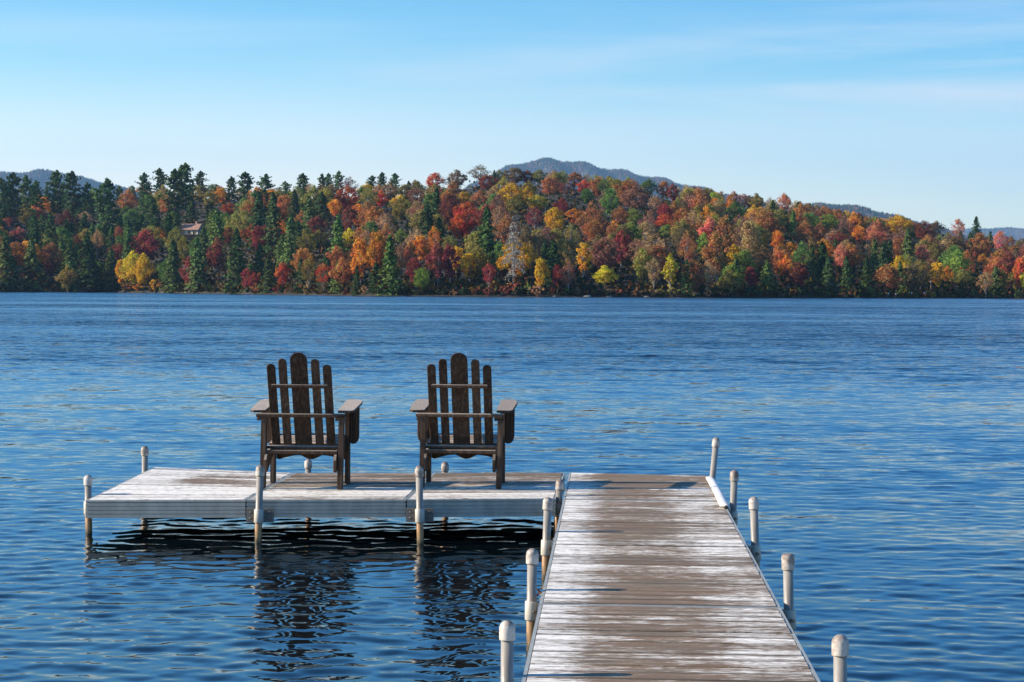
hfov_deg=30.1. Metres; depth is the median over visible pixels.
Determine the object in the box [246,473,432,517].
dock section
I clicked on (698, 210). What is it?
broadleaf tree
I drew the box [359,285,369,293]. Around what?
shrub
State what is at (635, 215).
broadleaf tree
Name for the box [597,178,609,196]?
sparse tree
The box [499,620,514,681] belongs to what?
dock post
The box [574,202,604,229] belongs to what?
broadleaf tree
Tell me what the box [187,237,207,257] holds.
broadleaf tree
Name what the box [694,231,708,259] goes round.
maple tree
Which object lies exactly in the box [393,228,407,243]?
broadleaf tree
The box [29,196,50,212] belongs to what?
maple tree
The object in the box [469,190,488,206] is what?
broadleaf tree
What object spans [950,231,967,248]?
sparse tree
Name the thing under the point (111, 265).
hemlock tree
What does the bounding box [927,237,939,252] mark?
maple tree
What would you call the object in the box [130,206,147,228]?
broadleaf tree
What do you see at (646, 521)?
dock section
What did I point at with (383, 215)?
sparse tree
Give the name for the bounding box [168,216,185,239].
hemlock tree
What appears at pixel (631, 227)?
broadleaf tree
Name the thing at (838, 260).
maple tree
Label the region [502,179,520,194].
sparse tree
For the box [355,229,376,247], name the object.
sparse tree
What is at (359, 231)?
broadleaf tree
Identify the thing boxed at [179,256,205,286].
maple tree
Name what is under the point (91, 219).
sparse tree
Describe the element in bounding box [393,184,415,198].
broadleaf tree
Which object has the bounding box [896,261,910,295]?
hemlock tree
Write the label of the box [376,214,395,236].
sparse tree
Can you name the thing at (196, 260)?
hemlock tree
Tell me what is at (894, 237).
sparse tree
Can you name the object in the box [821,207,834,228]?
broadleaf tree
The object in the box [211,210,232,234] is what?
broadleaf tree
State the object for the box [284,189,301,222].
hemlock tree
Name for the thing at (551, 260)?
hemlock tree
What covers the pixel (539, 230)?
broadleaf tree
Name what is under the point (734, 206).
broadleaf tree
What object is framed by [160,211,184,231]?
broadleaf tree
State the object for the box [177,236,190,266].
broadleaf tree
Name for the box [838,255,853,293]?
hemlock tree
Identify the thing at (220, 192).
maple tree
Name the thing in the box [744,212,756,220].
sparse tree
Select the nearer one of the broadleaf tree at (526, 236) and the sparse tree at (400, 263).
the sparse tree at (400, 263)
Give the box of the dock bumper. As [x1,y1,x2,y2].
[706,476,729,512]
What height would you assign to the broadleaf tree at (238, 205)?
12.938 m
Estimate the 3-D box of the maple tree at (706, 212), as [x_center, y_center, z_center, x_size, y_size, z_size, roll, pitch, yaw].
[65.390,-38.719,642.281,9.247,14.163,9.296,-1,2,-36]
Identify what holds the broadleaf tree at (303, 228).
on the hillside
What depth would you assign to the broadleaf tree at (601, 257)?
532.56 m
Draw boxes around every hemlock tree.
[0,232,21,291]
[18,238,46,291]
[25,213,40,240]
[27,213,42,265]
[37,214,45,235]
[41,211,59,253]
[43,184,49,203]
[55,239,67,273]
[57,239,85,291]
[67,202,77,229]
[69,222,76,237]
[75,231,104,289]
[78,212,89,231]
[78,217,86,240]
[78,250,103,291]
[89,223,101,254]
[100,248,119,291]
[103,226,116,257]
[113,217,124,246]
[121,228,134,273]
[122,219,132,242]
[137,214,144,232]
[142,197,162,237]
[159,239,184,292]
[163,210,174,239]
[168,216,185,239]
[182,200,202,223]
[183,237,208,292]
[198,225,209,266]
[205,209,212,236]
[206,208,215,240]
[206,209,227,255]
[219,228,247,293]
[240,191,267,249]
[244,261,253,290]
[253,242,264,280]
[257,255,278,293]
[259,194,285,253]
[267,192,274,223]
[272,234,288,268]
[275,213,300,268]
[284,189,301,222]
[291,258,306,293]
[295,187,305,218]
[299,196,315,231]
[309,191,333,220]
[315,250,330,284]
[318,257,333,291]
[327,214,349,274]
[327,261,343,292]
[350,265,361,295]
[365,261,383,293]
[374,234,403,295]
[417,201,436,251]
[427,218,446,248]
[430,187,442,224]
[474,206,498,275]
[492,170,498,190]
[538,241,549,278]
[543,240,562,280]
[544,254,560,289]
[679,259,695,297]
[713,246,730,279]
[726,215,736,253]
[731,259,742,292]
[756,259,775,295]
[767,200,776,212]
[782,210,788,237]
[785,210,797,237]
[805,244,819,282]
[813,241,834,283]
[820,256,837,295]
[829,238,839,270]
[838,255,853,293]
[858,256,876,295]
[869,238,882,276]
[874,242,890,281]
[878,242,892,272]
[888,239,896,260]
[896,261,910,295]
[899,228,917,260]
[966,231,974,259]
[971,216,981,238]
[988,231,993,248]
[989,265,1005,297]
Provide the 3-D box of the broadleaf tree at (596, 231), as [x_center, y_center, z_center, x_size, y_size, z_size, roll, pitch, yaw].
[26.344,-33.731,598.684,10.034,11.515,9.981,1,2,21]
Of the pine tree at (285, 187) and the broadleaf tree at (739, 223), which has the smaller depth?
the broadleaf tree at (739, 223)
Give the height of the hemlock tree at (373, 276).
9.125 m
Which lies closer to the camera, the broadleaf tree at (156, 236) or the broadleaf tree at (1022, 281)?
the broadleaf tree at (1022, 281)
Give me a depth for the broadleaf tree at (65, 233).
753.77 m
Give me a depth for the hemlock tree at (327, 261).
540.03 m
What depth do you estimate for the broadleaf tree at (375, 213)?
627.01 m
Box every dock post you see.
[84,475,92,533]
[141,446,148,472]
[246,465,273,542]
[304,459,311,472]
[406,465,433,544]
[441,462,448,472]
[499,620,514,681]
[525,548,540,650]
[541,497,553,579]
[553,479,563,536]
[710,437,719,479]
[730,470,738,524]
[746,496,760,567]
[781,553,795,630]
[832,634,848,681]
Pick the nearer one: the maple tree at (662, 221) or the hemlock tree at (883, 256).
the hemlock tree at (883, 256)
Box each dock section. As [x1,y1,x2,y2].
[86,467,293,517]
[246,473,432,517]
[407,473,564,516]
[522,604,820,681]
[539,541,780,607]
[554,499,745,543]
[563,473,716,500]
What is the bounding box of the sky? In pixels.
[0,0,1023,230]
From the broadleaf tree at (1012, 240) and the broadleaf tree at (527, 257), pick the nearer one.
the broadleaf tree at (527, 257)
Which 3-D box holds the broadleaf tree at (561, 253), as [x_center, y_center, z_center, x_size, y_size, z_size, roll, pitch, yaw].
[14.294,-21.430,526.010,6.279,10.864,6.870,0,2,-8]
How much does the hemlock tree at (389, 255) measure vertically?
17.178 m
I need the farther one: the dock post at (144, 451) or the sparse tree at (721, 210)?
the sparse tree at (721, 210)
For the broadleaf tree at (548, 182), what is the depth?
760.65 m
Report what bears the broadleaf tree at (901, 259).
on the hillside
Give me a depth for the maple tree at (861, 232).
761.54 m
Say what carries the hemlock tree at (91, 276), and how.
on the hillside
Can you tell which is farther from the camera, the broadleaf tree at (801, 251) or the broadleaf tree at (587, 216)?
the broadleaf tree at (587, 216)
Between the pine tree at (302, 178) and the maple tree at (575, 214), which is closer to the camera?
the maple tree at (575, 214)
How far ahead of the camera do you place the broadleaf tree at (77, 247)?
739.95 m
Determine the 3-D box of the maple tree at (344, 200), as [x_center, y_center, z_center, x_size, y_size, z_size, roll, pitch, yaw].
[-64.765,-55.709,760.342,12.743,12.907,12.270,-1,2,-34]
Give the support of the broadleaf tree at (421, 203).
on the hillside
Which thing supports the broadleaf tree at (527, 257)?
on the hillside
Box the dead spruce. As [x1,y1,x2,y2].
[502,216,525,283]
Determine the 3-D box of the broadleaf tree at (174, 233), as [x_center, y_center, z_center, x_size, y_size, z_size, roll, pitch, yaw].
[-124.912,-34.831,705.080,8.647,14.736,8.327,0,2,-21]
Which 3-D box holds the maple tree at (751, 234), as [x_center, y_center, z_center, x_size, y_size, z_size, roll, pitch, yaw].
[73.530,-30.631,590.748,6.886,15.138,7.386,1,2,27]
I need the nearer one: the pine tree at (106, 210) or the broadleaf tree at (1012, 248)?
the broadleaf tree at (1012, 248)
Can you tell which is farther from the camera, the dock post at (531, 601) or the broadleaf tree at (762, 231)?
the broadleaf tree at (762, 231)
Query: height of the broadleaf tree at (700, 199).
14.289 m
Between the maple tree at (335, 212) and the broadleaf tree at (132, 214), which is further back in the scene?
the broadleaf tree at (132, 214)
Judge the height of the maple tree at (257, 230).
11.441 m
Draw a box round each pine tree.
[0,177,13,218]
[2,172,27,225]
[17,175,38,212]
[27,180,46,215]
[45,170,65,219]
[56,171,89,222]
[57,220,75,239]
[73,207,84,230]
[79,182,95,214]
[79,200,94,226]
[89,177,122,245]
[115,185,123,206]
[127,185,136,195]
[131,217,139,234]
[135,172,153,207]
[149,167,166,192]
[151,221,164,232]
[155,168,189,216]
[175,162,196,218]
[194,171,208,194]
[198,201,216,224]
[224,176,238,202]
[234,171,254,199]
[248,190,262,214]
[251,174,280,195]
[261,188,271,211]
[280,181,292,195]
[293,173,309,189]
[294,220,305,249]
[316,173,325,187]
[323,173,333,186]
[333,170,344,194]
[367,175,376,191]
[375,172,386,190]
[389,173,400,192]
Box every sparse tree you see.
[75,211,92,225]
[90,228,104,254]
[298,183,317,198]
[299,259,319,287]
[314,263,332,289]
[340,176,358,194]
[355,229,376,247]
[356,189,379,205]
[375,212,393,228]
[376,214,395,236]
[395,243,408,278]
[403,227,428,253]
[405,199,423,226]
[406,187,424,201]
[428,225,442,247]
[467,164,491,181]
[482,264,496,286]
[485,185,500,199]
[489,194,507,213]
[489,205,503,243]
[490,206,509,240]
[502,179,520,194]
[525,207,544,228]
[540,225,556,249]
[557,183,574,197]
[559,259,575,291]
[561,222,581,253]
[583,218,604,239]
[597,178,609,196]
[597,189,611,219]
[624,239,646,262]
[628,178,642,189]
[634,240,651,265]
[635,242,657,283]
[637,210,657,231]
[638,220,658,246]
[644,258,663,286]
[647,194,661,220]
[654,238,671,261]
[677,230,697,262]
[680,194,696,205]
[685,210,704,243]
[701,261,718,294]
[712,199,727,214]
[712,204,726,213]
[732,221,748,250]
[733,214,744,238]
[739,193,749,206]
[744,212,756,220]
[764,197,778,209]
[789,200,797,210]
[809,207,821,222]
[826,229,836,237]
[836,214,854,231]
[836,219,849,233]
[840,239,849,257]
[889,232,902,251]
[892,227,915,248]
[923,258,941,288]
[935,239,949,254]
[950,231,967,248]
[951,219,964,235]
[975,272,993,297]
[992,230,1008,248]
[1001,235,1009,247]
[1008,249,1023,281]
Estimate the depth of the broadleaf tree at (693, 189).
772.41 m
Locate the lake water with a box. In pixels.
[0,292,1023,681]
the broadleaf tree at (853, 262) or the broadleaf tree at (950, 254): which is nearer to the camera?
the broadleaf tree at (853, 262)
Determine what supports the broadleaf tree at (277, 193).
on the hillside
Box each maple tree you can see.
[2,211,20,226]
[9,227,27,241]
[12,240,44,267]
[21,265,36,289]
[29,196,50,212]
[31,205,44,219]
[45,263,54,280]
[55,209,79,226]
[72,235,81,252]
[107,225,124,245]
[107,243,124,261]
[114,259,129,284]
[129,229,159,260]
[136,254,151,268]
[150,228,166,250]
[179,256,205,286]
[206,237,232,280]
[213,187,230,204]
[219,203,237,214]
[222,226,233,246]
[240,223,253,249]
[241,268,253,288]
[247,272,260,287]
[249,225,267,248]
[259,225,269,246]
[270,218,286,234]
[274,263,291,284]
[306,215,328,235]
[327,199,343,216]
[331,185,360,213]
[341,206,360,228]
[349,237,369,288]
[351,204,366,225]
[357,186,364,204]
[361,221,380,243]
[363,231,386,273]
[376,190,389,209]
[403,240,420,284]
[405,257,427,286]
[412,235,430,262]
[423,191,442,215]
[424,242,447,284]
[425,173,448,186]
[437,194,456,221]
[437,243,460,282]
[443,213,469,242]
[450,201,478,235]
[451,246,464,272]
[459,253,478,280]
[471,204,504,234]
[477,175,498,192]
[486,193,499,211]
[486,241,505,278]
[522,170,532,182]
[534,256,550,293]
[548,178,563,196]
[552,197,568,214]
[552,265,561,291]
[563,208,582,223]
[576,180,591,192]
[599,187,619,222]
[603,220,617,236]
[613,230,631,267]
[654,214,672,226]
[655,203,673,222]
[666,183,678,201]
[692,206,718,228]
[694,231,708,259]
[697,216,719,241]
[701,230,731,285]
[710,197,726,211]
[715,215,737,255]
[740,218,761,254]
[743,267,757,285]
[770,230,784,247]
[772,242,798,265]
[776,254,793,277]
[784,261,809,286]
[816,238,834,258]
[824,230,858,254]
[833,243,849,269]
[846,211,862,236]
[852,225,870,241]
[864,225,891,245]
[912,220,935,238]
[915,245,932,261]
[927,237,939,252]
[930,262,946,286]
[940,266,953,284]
[977,253,988,266]
[992,251,1019,287]
[1000,246,1008,257]
[1012,257,1023,288]
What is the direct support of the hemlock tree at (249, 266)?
on the hillside
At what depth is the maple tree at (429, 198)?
671.40 m
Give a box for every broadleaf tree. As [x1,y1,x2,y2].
[0,268,13,283]
[6,241,25,265]
[18,203,32,225]
[37,242,66,277]
[39,238,57,259]
[41,231,64,248]
[55,265,78,291]
[56,227,72,248]
[64,238,81,258]
[77,229,90,241]
[92,260,106,281]
[93,223,107,245]
[95,231,108,252]
[114,214,135,235]
[114,227,140,250]
[116,188,139,208]
[118,206,130,219]
[118,250,150,284]
[122,209,140,227]
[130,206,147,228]
[131,253,157,285]
[136,226,164,251]
[138,193,152,212]
[151,184,168,197]
[154,188,167,200]
[154,191,164,216]
[156,260,175,282]
[158,195,170,212]
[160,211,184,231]
[163,227,182,252]
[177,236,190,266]
[187,185,211,202]
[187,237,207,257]
[202,191,218,206]
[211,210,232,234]
[224,211,241,237]
[231,214,253,242]
[233,197,247,214]
[234,200,253,220]
[235,190,242,200]
[237,210,253,225]
[239,198,266,218]
[248,187,266,205]
[274,190,285,209]
[275,194,292,220]
[285,220,311,236]
[287,186,300,206]
[290,247,317,274]
[294,210,305,222]
[295,229,317,255]
[300,184,322,212]
[313,229,327,250]
[314,186,337,208]
[319,187,334,217]
[326,245,352,273]
[328,183,342,199]
[328,257,353,285]
[340,228,354,246]
[353,221,367,246]
[355,201,373,225]
[356,183,373,189]
[361,185,376,203]
[363,206,393,230]
[372,183,386,197]
[377,181,398,199]
[378,223,395,246]
[387,195,411,224]
[389,194,406,214]
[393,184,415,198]
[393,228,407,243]
[405,201,424,216]
[407,210,429,231]
[410,180,426,196]
[413,268,430,293]
[423,182,441,194]
[423,214,447,233]
[440,189,462,218]
[442,235,457,248]
[444,181,462,200]
[445,169,467,188]
[457,191,471,203]
[460,244,490,281]
[464,230,485,258]
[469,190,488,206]
[491,169,506,185]
[492,176,508,193]
[492,213,520,244]
[496,183,522,211]
[496,239,536,278]
[500,167,525,184]
[505,193,533,213]
[510,224,541,272]
[517,244,541,273]
[519,180,536,198]
[522,186,534,205]
[523,229,548,251]
[527,194,548,210]
[527,232,551,260]
[531,169,548,184]
[541,176,560,198]
[543,207,563,239]
[548,169,561,180]
[548,228,567,257]
[549,172,568,191]
[556,244,574,274]
[560,170,569,183]
[567,172,583,189]
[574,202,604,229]
[579,188,595,203]
[581,215,610,241]
[583,233,616,270]
[587,174,604,189]
[587,178,605,196]
[587,236,623,268]
[592,265,619,287]
[603,176,615,192]
[606,224,619,242]
[608,222,643,259]
[608,225,641,259]
[610,179,622,195]
[611,180,638,206]
[611,205,630,224]
[619,186,652,210]
[626,207,643,222]
[633,247,653,280]
[639,179,659,195]
[640,244,672,281]
[653,181,669,197]
[657,200,674,216]
[660,224,671,238]
[666,201,680,225]
[666,207,689,225]
[666,226,693,253]
[669,217,698,240]
[671,219,697,243]
[673,200,694,215]
[675,191,696,207]
[677,188,694,198]
[679,189,692,199]
[679,206,704,243]
[681,258,705,291]
[682,187,708,201]
[686,192,714,210]
[688,203,709,221]
[698,212,721,248]
[702,187,710,193]
[702,202,723,216]
[704,194,712,202]
[707,191,723,202]
[713,192,726,203]
[716,268,742,295]
[720,263,747,286]
[723,201,748,219]
[726,191,743,210]
[726,244,742,270]
[733,249,757,282]
[735,219,743,246]
[741,243,775,279]
[742,195,754,211]
[743,195,765,207]
[745,203,760,218]
[749,205,780,226]
[750,220,771,246]
[754,210,786,245]
[754,224,773,254]
[756,213,775,241]
[766,199,779,211]
[769,244,791,278]
[772,210,788,234]
[774,208,790,233]
[777,192,792,210]
[787,211,810,232]
[790,220,819,246]
[791,240,816,272]
[793,202,810,221]
[800,212,822,232]
[800,236,824,262]
[802,203,816,215]
[813,222,829,240]
[816,205,834,219]
[820,214,839,232]
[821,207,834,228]
[833,210,841,229]
[835,226,856,244]
[836,208,846,219]
[840,241,863,267]
[844,211,851,217]
[848,214,869,240]
[858,238,891,269]
[865,218,875,232]
[870,219,889,237]
[870,264,897,293]
[875,217,885,231]
[883,213,913,236]
[884,267,904,292]
[887,216,897,236]
[889,256,911,276]
[892,238,913,259]
[894,253,918,276]
[902,263,926,292]
[903,220,916,233]
[910,259,934,289]
[911,224,924,241]
[912,239,931,260]
[915,234,931,245]
[928,240,945,262]
[929,221,946,236]
[934,235,947,245]
[938,245,965,261]
[940,236,971,259]
[941,251,963,276]
[943,248,972,276]
[949,268,975,287]
[954,249,975,276]
[964,233,993,260]
[972,233,990,256]
[981,248,1010,269]
[983,256,1009,278]
[986,268,1010,293]
[1006,236,1016,248]
[1006,265,1023,290]
[1008,245,1019,253]
[1017,237,1023,248]
[1019,274,1023,289]
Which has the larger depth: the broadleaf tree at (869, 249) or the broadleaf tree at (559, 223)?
the broadleaf tree at (869, 249)
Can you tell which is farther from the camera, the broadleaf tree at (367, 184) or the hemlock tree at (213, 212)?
the broadleaf tree at (367, 184)
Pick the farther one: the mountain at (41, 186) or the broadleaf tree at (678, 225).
the mountain at (41, 186)
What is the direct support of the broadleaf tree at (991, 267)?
on the hillside
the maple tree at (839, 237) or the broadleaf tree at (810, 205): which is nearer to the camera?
the maple tree at (839, 237)
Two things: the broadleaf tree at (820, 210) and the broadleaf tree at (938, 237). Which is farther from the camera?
the broadleaf tree at (820, 210)
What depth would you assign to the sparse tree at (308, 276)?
545.34 m
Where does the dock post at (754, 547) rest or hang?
in the lake water
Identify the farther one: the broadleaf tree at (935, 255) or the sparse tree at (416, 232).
the broadleaf tree at (935, 255)
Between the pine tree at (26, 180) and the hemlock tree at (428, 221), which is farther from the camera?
the pine tree at (26, 180)
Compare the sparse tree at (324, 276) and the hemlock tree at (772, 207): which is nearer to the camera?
the sparse tree at (324, 276)
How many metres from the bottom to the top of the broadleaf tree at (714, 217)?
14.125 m
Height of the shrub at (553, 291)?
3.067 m
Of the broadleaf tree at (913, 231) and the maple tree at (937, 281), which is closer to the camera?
the maple tree at (937, 281)
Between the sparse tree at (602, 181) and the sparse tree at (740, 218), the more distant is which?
the sparse tree at (602, 181)
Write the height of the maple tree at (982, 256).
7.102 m
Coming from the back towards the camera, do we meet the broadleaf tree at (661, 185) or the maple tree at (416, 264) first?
the broadleaf tree at (661, 185)
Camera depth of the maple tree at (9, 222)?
832.76 m
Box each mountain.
[0,172,116,198]
[500,161,740,203]
[847,208,953,237]
[962,229,1023,245]
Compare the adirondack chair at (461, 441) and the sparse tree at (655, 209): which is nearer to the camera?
the adirondack chair at (461, 441)
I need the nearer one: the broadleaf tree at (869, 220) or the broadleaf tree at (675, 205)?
the broadleaf tree at (675, 205)
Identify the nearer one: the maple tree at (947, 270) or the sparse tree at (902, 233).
the maple tree at (947, 270)
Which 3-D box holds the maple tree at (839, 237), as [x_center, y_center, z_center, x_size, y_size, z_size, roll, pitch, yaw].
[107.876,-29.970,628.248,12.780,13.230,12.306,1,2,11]
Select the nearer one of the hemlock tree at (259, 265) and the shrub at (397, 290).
the shrub at (397, 290)
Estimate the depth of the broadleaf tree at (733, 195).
818.10 m
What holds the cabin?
on the hillside
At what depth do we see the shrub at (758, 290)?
512.59 m
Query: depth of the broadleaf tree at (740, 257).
531.21 m
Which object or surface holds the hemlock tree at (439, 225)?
on the hillside
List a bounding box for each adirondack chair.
[250,352,362,489]
[409,353,517,488]
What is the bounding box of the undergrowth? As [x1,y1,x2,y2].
[0,180,1023,297]
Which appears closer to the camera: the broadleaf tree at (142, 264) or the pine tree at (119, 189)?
the broadleaf tree at (142, 264)
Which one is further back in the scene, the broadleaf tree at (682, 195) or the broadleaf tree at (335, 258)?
the broadleaf tree at (682, 195)
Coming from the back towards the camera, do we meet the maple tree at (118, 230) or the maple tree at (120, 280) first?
the maple tree at (118, 230)
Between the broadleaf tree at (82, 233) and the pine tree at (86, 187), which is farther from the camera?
the pine tree at (86, 187)
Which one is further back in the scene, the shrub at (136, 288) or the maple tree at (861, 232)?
the maple tree at (861, 232)
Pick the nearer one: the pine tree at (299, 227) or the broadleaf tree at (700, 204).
the pine tree at (299, 227)
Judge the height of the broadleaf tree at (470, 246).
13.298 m
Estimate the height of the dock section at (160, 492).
0.181 m
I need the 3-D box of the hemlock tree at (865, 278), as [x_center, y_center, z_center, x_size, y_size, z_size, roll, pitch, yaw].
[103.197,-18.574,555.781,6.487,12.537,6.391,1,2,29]
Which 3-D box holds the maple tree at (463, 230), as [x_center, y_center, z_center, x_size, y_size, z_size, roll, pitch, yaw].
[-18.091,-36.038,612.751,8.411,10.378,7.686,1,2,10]
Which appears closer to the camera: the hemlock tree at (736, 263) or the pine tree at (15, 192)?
the hemlock tree at (736, 263)
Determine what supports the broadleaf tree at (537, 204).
on the hillside
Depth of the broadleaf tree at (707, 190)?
795.50 m
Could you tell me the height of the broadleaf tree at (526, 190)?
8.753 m
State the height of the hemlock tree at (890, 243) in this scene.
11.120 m
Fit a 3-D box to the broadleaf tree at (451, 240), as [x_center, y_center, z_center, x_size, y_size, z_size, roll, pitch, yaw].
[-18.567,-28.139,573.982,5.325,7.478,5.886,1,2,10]
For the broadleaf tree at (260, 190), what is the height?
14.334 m
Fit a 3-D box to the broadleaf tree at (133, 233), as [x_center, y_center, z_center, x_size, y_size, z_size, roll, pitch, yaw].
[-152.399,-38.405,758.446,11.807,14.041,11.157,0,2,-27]
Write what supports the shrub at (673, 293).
on the hillside
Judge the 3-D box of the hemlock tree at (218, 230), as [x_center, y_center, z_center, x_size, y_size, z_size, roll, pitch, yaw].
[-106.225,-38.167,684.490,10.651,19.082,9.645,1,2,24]
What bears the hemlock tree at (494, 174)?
on the hillside
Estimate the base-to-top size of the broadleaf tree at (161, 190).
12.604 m
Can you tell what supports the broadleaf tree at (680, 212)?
on the hillside
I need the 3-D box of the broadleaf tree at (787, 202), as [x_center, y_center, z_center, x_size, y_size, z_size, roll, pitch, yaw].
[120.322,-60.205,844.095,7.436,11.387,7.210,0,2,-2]
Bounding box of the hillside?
[0,186,1023,298]
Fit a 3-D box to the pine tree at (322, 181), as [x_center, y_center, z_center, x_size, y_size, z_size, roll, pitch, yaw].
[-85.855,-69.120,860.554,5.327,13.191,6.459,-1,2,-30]
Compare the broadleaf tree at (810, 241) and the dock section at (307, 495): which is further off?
the broadleaf tree at (810, 241)
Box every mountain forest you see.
[0,168,148,199]
[463,157,781,212]
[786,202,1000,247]
[954,227,1023,243]
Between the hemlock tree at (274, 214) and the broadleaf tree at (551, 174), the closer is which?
the hemlock tree at (274, 214)
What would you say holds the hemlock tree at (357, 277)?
on the hillside
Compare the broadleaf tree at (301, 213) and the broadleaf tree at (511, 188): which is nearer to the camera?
the broadleaf tree at (511, 188)
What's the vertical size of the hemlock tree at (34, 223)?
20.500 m
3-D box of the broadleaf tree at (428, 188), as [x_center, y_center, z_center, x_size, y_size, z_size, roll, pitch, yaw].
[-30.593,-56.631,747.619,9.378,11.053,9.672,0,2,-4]
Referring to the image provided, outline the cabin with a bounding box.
[178,221,201,239]
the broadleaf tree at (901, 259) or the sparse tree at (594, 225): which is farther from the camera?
the sparse tree at (594, 225)
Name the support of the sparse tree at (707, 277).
on the hillside
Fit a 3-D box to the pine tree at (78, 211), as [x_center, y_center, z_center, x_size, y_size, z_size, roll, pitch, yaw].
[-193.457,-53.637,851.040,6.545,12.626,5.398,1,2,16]
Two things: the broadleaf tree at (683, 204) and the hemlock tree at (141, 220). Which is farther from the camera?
the hemlock tree at (141, 220)
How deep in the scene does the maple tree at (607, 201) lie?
689.04 m
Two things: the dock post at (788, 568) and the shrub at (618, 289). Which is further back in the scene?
the shrub at (618, 289)
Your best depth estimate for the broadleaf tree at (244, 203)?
758.46 m
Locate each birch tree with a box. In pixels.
[576,242,593,277]
[661,253,679,295]
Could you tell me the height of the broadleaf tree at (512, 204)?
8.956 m
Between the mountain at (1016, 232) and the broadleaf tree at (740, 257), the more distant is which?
the mountain at (1016, 232)
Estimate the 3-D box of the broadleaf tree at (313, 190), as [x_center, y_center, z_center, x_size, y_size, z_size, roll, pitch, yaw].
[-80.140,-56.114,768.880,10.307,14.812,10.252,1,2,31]
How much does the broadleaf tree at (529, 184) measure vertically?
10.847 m
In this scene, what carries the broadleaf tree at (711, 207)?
on the hillside
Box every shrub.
[120,283,135,290]
[132,283,144,289]
[149,280,160,290]
[204,284,213,289]
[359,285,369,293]
[376,283,383,293]
[389,284,403,294]
[483,287,493,295]
[498,285,510,294]
[507,278,521,289]
[524,282,530,293]
[529,285,544,295]
[548,285,554,294]
[599,284,612,293]
[612,285,622,295]
[630,287,642,296]
[644,285,658,296]
[667,287,679,296]
[703,287,710,296]
[741,287,756,296]
[751,286,768,296]
[796,287,801,296]
[868,288,875,297]
[956,289,965,297]
[969,290,979,296]
[1014,289,1022,297]
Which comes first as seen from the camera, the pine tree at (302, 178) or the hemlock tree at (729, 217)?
the hemlock tree at (729, 217)
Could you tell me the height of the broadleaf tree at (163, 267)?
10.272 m
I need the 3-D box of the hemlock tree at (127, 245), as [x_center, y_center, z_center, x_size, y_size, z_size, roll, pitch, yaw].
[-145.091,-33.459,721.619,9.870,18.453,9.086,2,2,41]
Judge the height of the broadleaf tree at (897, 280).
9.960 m
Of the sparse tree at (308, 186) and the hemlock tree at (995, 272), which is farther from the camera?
the sparse tree at (308, 186)
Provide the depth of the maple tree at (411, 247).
521.17 m
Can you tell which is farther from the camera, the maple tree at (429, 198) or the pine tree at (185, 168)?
the pine tree at (185, 168)
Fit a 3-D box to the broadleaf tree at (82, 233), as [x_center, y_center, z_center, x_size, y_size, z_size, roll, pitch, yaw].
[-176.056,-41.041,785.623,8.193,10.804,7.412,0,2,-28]
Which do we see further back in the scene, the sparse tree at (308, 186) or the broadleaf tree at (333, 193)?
the sparse tree at (308, 186)
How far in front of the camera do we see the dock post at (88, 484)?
14.83 m
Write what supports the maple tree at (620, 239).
on the hillside
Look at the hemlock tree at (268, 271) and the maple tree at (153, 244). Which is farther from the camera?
the maple tree at (153, 244)
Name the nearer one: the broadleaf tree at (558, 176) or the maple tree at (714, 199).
the maple tree at (714, 199)
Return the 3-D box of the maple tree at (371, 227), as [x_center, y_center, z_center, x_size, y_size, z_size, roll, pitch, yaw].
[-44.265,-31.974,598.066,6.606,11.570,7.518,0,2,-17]
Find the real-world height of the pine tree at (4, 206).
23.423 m
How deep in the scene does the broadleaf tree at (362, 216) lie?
656.53 m
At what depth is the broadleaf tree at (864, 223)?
775.60 m
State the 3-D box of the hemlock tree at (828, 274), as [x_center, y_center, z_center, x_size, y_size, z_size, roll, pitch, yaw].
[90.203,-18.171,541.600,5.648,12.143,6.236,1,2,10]
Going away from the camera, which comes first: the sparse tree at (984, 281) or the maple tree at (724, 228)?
the maple tree at (724, 228)
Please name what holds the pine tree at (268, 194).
on the hillside
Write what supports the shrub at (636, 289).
on the hillside
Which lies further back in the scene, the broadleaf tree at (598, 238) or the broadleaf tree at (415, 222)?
the broadleaf tree at (415, 222)
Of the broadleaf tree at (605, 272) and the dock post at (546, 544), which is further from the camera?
the broadleaf tree at (605, 272)
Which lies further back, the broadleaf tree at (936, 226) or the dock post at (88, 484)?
the broadleaf tree at (936, 226)
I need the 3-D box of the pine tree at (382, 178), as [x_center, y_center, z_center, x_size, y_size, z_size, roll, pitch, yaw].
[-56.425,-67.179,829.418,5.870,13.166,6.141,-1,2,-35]
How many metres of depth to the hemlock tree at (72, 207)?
854.48 m
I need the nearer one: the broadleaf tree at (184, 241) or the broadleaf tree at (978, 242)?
the broadleaf tree at (184, 241)
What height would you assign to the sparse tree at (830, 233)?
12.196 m
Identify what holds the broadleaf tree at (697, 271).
on the hillside
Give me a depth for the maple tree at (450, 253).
516.28 m
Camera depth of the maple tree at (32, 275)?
665.37 m
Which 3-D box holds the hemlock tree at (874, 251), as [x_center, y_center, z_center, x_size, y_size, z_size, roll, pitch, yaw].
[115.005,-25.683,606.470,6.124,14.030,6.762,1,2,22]
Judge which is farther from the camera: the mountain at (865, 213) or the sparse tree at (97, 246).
the mountain at (865, 213)
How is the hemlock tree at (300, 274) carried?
on the hillside

